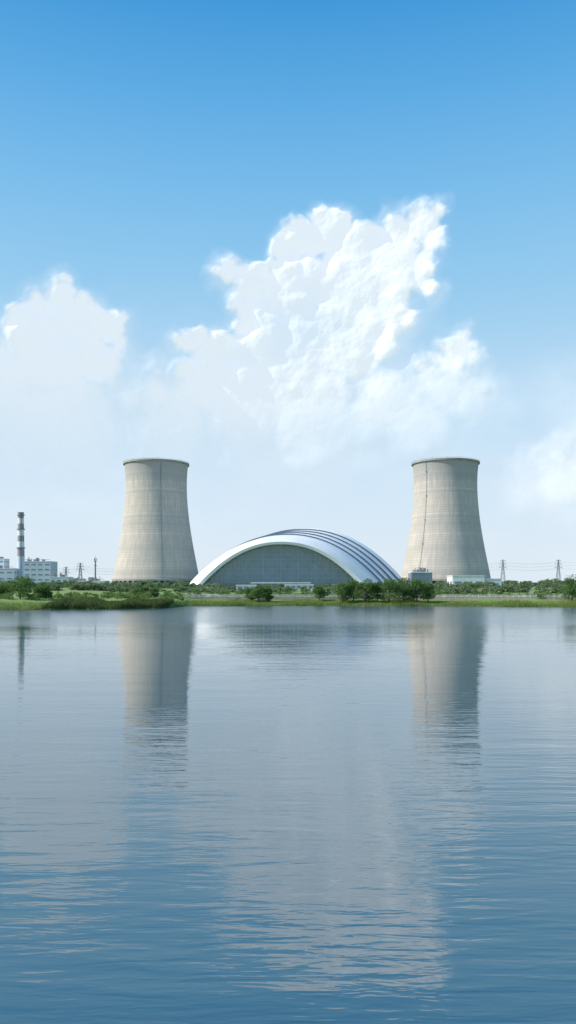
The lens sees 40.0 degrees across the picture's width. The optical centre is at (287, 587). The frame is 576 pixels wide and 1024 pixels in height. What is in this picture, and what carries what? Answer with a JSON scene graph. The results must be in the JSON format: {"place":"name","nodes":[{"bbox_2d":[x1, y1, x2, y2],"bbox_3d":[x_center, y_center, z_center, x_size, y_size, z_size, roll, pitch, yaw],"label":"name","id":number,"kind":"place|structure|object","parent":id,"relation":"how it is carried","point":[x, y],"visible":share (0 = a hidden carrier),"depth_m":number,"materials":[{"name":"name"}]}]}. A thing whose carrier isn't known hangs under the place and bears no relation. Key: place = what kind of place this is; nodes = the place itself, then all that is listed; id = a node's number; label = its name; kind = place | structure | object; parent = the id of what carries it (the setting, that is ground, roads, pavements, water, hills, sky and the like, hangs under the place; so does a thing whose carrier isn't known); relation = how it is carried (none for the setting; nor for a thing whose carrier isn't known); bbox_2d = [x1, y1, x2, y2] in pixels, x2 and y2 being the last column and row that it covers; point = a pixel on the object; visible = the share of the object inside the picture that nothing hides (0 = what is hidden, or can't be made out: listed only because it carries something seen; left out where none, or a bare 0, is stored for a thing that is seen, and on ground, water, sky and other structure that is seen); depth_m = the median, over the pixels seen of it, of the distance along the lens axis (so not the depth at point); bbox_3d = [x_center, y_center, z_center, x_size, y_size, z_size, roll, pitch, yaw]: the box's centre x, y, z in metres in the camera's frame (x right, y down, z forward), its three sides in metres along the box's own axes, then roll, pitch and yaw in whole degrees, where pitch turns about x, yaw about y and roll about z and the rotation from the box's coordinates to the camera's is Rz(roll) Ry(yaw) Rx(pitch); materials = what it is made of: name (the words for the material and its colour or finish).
{"place":"outdoors","nodes":[
{"label":"outdoors","id":0,"kind":"place"},
{"bbox_2d":[23,561,53,561],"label":"parapet","id":1,"kind":"structure","parent":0,"point":[38,561],"depth_m":959.70,"materials":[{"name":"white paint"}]},
{"bbox_2d":[25,557,49,560],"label":"rooftop plant","id":2,"kind":"object","parent":1,"relation":"on","point":[36,559],"visible":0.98,"depth_m":961.83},
{"bbox_2d":[0,606,575,1023],"bbox_3d":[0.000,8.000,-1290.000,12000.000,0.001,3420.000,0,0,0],"label":"water","id":3,"kind":"structure","parent":0,"point":[287,814],"depth_m":27.80,"materials":[{"name":"blue liquid"}]},
{"bbox_2d":[0,199,575,499],"bbox_3d":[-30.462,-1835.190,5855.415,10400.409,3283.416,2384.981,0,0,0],"label":"cloud","id":4,"kind":"structure","parent":0,"point":[299,355],"depth_m":6941.75,"materials":[{"name":"white"}]},
{"bbox_2d":[0,587,575,609],"bbox_3d":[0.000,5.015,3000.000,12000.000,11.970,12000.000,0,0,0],"label":"ground","id":5,"kind":"structure","parent":0,"point":[532,590],"depth_m":361.28,"materials":[{"name":"green plant"}]},
{"bbox_2d":[0,583,12,598],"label":"broadleaf tree","id":6,"kind":"object","parent":5,"relation":"on","point":[3,589],"visible":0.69,"depth_m":328.39,"materials":[{"name":"green plant"}]},
{"bbox_2d":[0,569,17,582],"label":"walls","id":7,"kind":"structure","parent":5,"relation":"on","point":[5,575],"depth_m":980.00,"materials":[{"name":"grey concrete"}]},
{"bbox_2d":[0,559,8,567],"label":"walls","id":8,"kind":"structure","parent":7,"relation":"on","point":[3,563],"depth_m":1012.07,"materials":[{"name":"white paint"}]},
{"bbox_2d":[3,575,36,598],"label":"broadleaf tree","id":9,"kind":"object","parent":5,"relation":"on","point":[23,588],"visible":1,"depth_m":320.91,"materials":[{"name":"green plant"}]},
{"bbox_2d":[16,512,24,580],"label":"striped chimney","id":10,"kind":"object","parent":5,"relation":"on","point":[20,547],"visible":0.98,"depth_m":996.42,"materials":[{"name":"white paint"}]},
{"bbox_2d":[24,562,56,582],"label":"walls","id":11,"kind":"structure","parent":5,"relation":"on","point":[43,571],"depth_m":960.00,"materials":[{"name":"grey concrete"}]},
{"bbox_2d":[25,564,56,579],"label":"windows","id":12,"kind":"structure","parent":11,"relation":"attached to","point":[40,569],"depth_m":959.88,"materials":[{"name":"blue glass"}]},
{"bbox_2d":[33,584,53,598],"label":"broadleaf tree","id":13,"kind":"object","parent":5,"relation":"on","point":[44,590],"visible":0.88,"depth_m":333.94,"materials":[{"name":"green plant"}]},
{"bbox_2d":[50,572,72,585],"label":"industrial shed","id":14,"kind":"structure","parent":5,"relation":"on","point":[61,578],"depth_m":930.00,"materials":[{"name":"white paint"}]},
{"bbox_2d":[76,563,84,578],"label":"transmission pylon","id":15,"kind":"object","parent":5,"relation":"on","point":[79,574],"visible":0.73,"depth_m":1049.70,"materials":[{"name":"metal"}]},
{"bbox_2d":[68,576,108,585],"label":"industrial shed","id":16,"kind":"structure","parent":5,"relation":"on","point":[89,579],"depth_m":902.72,"materials":[{"name":"white paint"}]},
{"bbox_2d":[94,556,96,579],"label":"communication mast","id":17,"kind":"object","parent":5,"relation":"on","point":[95,561],"visible":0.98,"depth_m":949.19,"materials":[{"name":"metal"}]},
{"bbox_2d":[41,596,173,609],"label":"reed bed","id":18,"kind":"object","parent":5,"relation":"on","point":[95,603],"visible":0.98,"depth_m":298.65,"materials":[{"name":"green plant"}]},
{"bbox_2d":[131,586,148,594],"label":"broadleaf tree","id":19,"kind":"object","parent":5,"relation":"on","point":[142,589],"visible":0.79,"depth_m":370.86,"materials":[{"name":"green plant"}]},
{"bbox_2d":[148,587,159,596],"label":"broadleaf tree","id":20,"kind":"object","parent":5,"relation":"on","point":[154,591],"visible":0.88,"depth_m":366.94,"materials":[{"name":"green plant"}]},
{"bbox_2d":[111,457,198,583],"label":"cooling tower","id":21,"kind":"structure","parent":5,"relation":"on","point":[156,544],"depth_m":818.45,"materials":[{"name":"concrete"}]},
{"bbox_2d":[236,585,256,589],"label":"kiosk","id":22,"kind":"object","parent":5,"relation":"on","point":[244,586],"visible":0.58,"depth_m":519.88,"materials":[{"name":"white paint"}]},
{"bbox_2d":[243,588,255,599],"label":"broadleaf tree","id":23,"kind":"object","parent":5,"relation":"on","point":[247,590],"visible":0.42,"depth_m":364.92,"materials":[{"name":"green plant"}]},
{"bbox_2d":[248,584,268,600],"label":"broadleaf tree","id":24,"kind":"object","parent":5,"relation":"on","point":[257,592],"visible":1,"depth_m":360.16,"materials":[{"name":"green plant"}]},
{"bbox_2d":[263,587,273,601],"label":"broadleaf tree","id":25,"kind":"object","parent":5,"relation":"on","point":[268,590],"visible":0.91,"depth_m":362.32,"materials":[{"name":"green plant"}]},
{"bbox_2d":[0,579,573,593],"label":"distant tree line","id":26,"kind":"object","parent":5,"relation":"on","point":[468,587],"visible":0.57,"depth_m":491.16,"materials":[{"name":"green plant"}]},
{"bbox_2d":[0,590,575,599],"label":"hedge shrubs","id":27,"kind":"object","parent":5,"relation":"on","point":[129,594],"visible":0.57,"depth_m":367.92,"materials":[{"name":"green plant"}]},
{"bbox_2d":[190,528,401,586],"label":"arched exhibition hall","id":28,"kind":"structure","parent":5,"relation":"on","point":[309,556],"depth_m":708.90,"materials":[{"name":"white paint"}]},
{"bbox_2d":[284,584,313,590],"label":"gatehouse","id":29,"kind":"object","parent":5,"relation":"on","point":[298,586],"visible":0.63,"depth_m":560.00,"materials":[{"name":"white paint"}]},
{"bbox_2d":[45,578,563,584],"bbox_3d":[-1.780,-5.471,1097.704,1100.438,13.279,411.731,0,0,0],"label":"distant woodland","id":30,"kind":"object","parent":5,"relation":"on","point":[538,583],"visible":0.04,"depth_m":953.56,"materials":[{"name":"green plant"}]},
{"bbox_2d":[312,585,328,599],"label":"broadleaf tree","id":31,"kind":"object","parent":5,"relation":"on","point":[318,591],"visible":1,"depth_m":364.12,"materials":[{"name":"green plant"}]},
{"bbox_2d":[334,583,354,601],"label":"broadleaf tree","id":32,"kind":"object","parent":5,"relation":"on","point":[345,594],"visible":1,"depth_m":352.78,"materials":[{"name":"green plant"}]},
{"bbox_2d":[345,578,360,600],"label":"broadleaf tree","id":33,"kind":"object","parent":5,"relation":"on","point":[353,585],"visible":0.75,"depth_m":355.50,"materials":[{"name":"green plant"}]},
{"bbox_2d":[352,578,374,601],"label":"broadleaf tree","id":34,"kind":"object","parent":5,"relation":"on","point":[365,585],"visible":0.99,"depth_m":352.64,"materials":[{"name":"green plant"}]},
{"bbox_2d":[367,581,385,601],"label":"broadleaf tree","id":35,"kind":"object","parent":5,"relation":"on","point":[376,593],"visible":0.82,"depth_m":355.07,"materials":[{"name":"green plant"}]},
{"bbox_2d":[184,597,575,599],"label":"retaining wall","id":36,"kind":"structure","parent":5,"relation":"on","point":[435,598],"depth_m":371.41,"materials":[{"name":"grey concrete"}]},
{"bbox_2d":[157,595,554,597],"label":"promenade railing","id":37,"kind":"object","parent":36,"relation":"on","point":[302,596],"visible":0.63,"depth_m":374.38,"materials":[{"name":"white paint"}]},
{"bbox_2d":[375,577,405,601],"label":"broadleaf tree","id":38,"kind":"object","parent":5,"relation":"on","point":[388,585],"visible":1,"depth_m":350.17,"materials":[{"name":"green plant"}]},
{"bbox_2d":[393,577,414,599],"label":"broadleaf tree","id":39,"kind":"object","parent":5,"relation":"on","point":[401,582],"visible":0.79,"depth_m":353.82,"materials":[{"name":"green plant"}]},
{"bbox_2d":[402,578,426,601],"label":"broadleaf tree","id":40,"kind":"object","parent":5,"relation":"on","point":[416,585],"visible":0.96,"depth_m":353.80,"materials":[{"name":"green plant"}]},
{"bbox_2d":[408,573,431,582],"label":"walls","id":41,"kind":"structure","parent":5,"relation":"on","point":[418,576],"depth_m":740.00,"materials":[{"name":"grey concrete"}]},
{"bbox_2d":[408,573,431,584],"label":"windows","id":42,"kind":"structure","parent":41,"relation":"attached to","point":[430,578],"depth_m":739.88,"materials":[{"name":"grey glass"}]},
{"bbox_2d":[420,581,435,601],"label":"broadleaf tree","id":43,"kind":"object","parent":5,"relation":"on","point":[428,591],"visible":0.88,"depth_m":356.51,"materials":[{"name":"green plant"}]},
{"bbox_2d":[401,456,490,583],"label":"cooling tower","id":44,"kind":"structure","parent":5,"relation":"on","point":[445,539],"depth_m":817.81,"materials":[{"name":"concrete"}]},
{"bbox_2d":[447,576,484,584],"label":"walls","id":45,"kind":"structure","parent":5,"relation":"on","point":[463,579],"depth_m":720.00,"materials":[{"name":"white paint"}]},
{"bbox_2d":[447,581,482,583],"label":"windows","id":46,"kind":"structure","parent":45,"relation":"attached to","point":[457,582],"depth_m":719.88,"materials":[{"name":"blue glass"}]},
{"bbox_2d":[485,579,501,585],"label":"walls","id":47,"kind":"structure","parent":5,"relation":"on","point":[499,581],"depth_m":730.00,"materials":[{"name":"white paint"}]},
{"bbox_2d":[500,560,505,580],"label":"transmission pylon","id":48,"kind":"object","parent":5,"relation":"on","point":[503,563],"visible":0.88,"depth_m":1149.08,"materials":[{"name":"metal"}]},
{"bbox_2d":[502,562,557,570],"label":"power line","id":49,"kind":"object","parent":48,"relation":"hanging from","point":[531,570],"visible":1,"depth_m":1149.97,"materials":[{"name":"metal"}]},
{"bbox_2d":[554,560,561,580],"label":"transmission pylon","id":50,"kind":"object","parent":5,"relation":"on","point":[558,568],"visible":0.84,"depth_m":1149.70,"materials":[{"name":"metal"}]},
{"bbox_2d":[558,574,575,599],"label":"broadleaf tree","id":51,"kind":"object","parent":5,"relation":"on","point":[571,590],"visible":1,"depth_m":344.97,"materials":[{"name":"green plant"}]},
{"bbox_2d":[0,0,575,582],"label":"sky","id":52,"kind":"structure","parent":0,"point":[145,145],"materials":[{"name":"blue"}]},
{"bbox_2d":[449,575,484,575],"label":"parapet","id":53,"kind":"structure","parent":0,"point":[466,575],"depth_m":719.70,"materials":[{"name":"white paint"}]},
{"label":"parapet","id":54,"kind":"object","parent":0,"visible":0},
{"bbox_2d":[413,567,427,571],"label":"rooftop plant","id":55,"kind":"object","parent":54,"relation":"on","point":[422,569],"visible":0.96,"depth_m":742.83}
]}

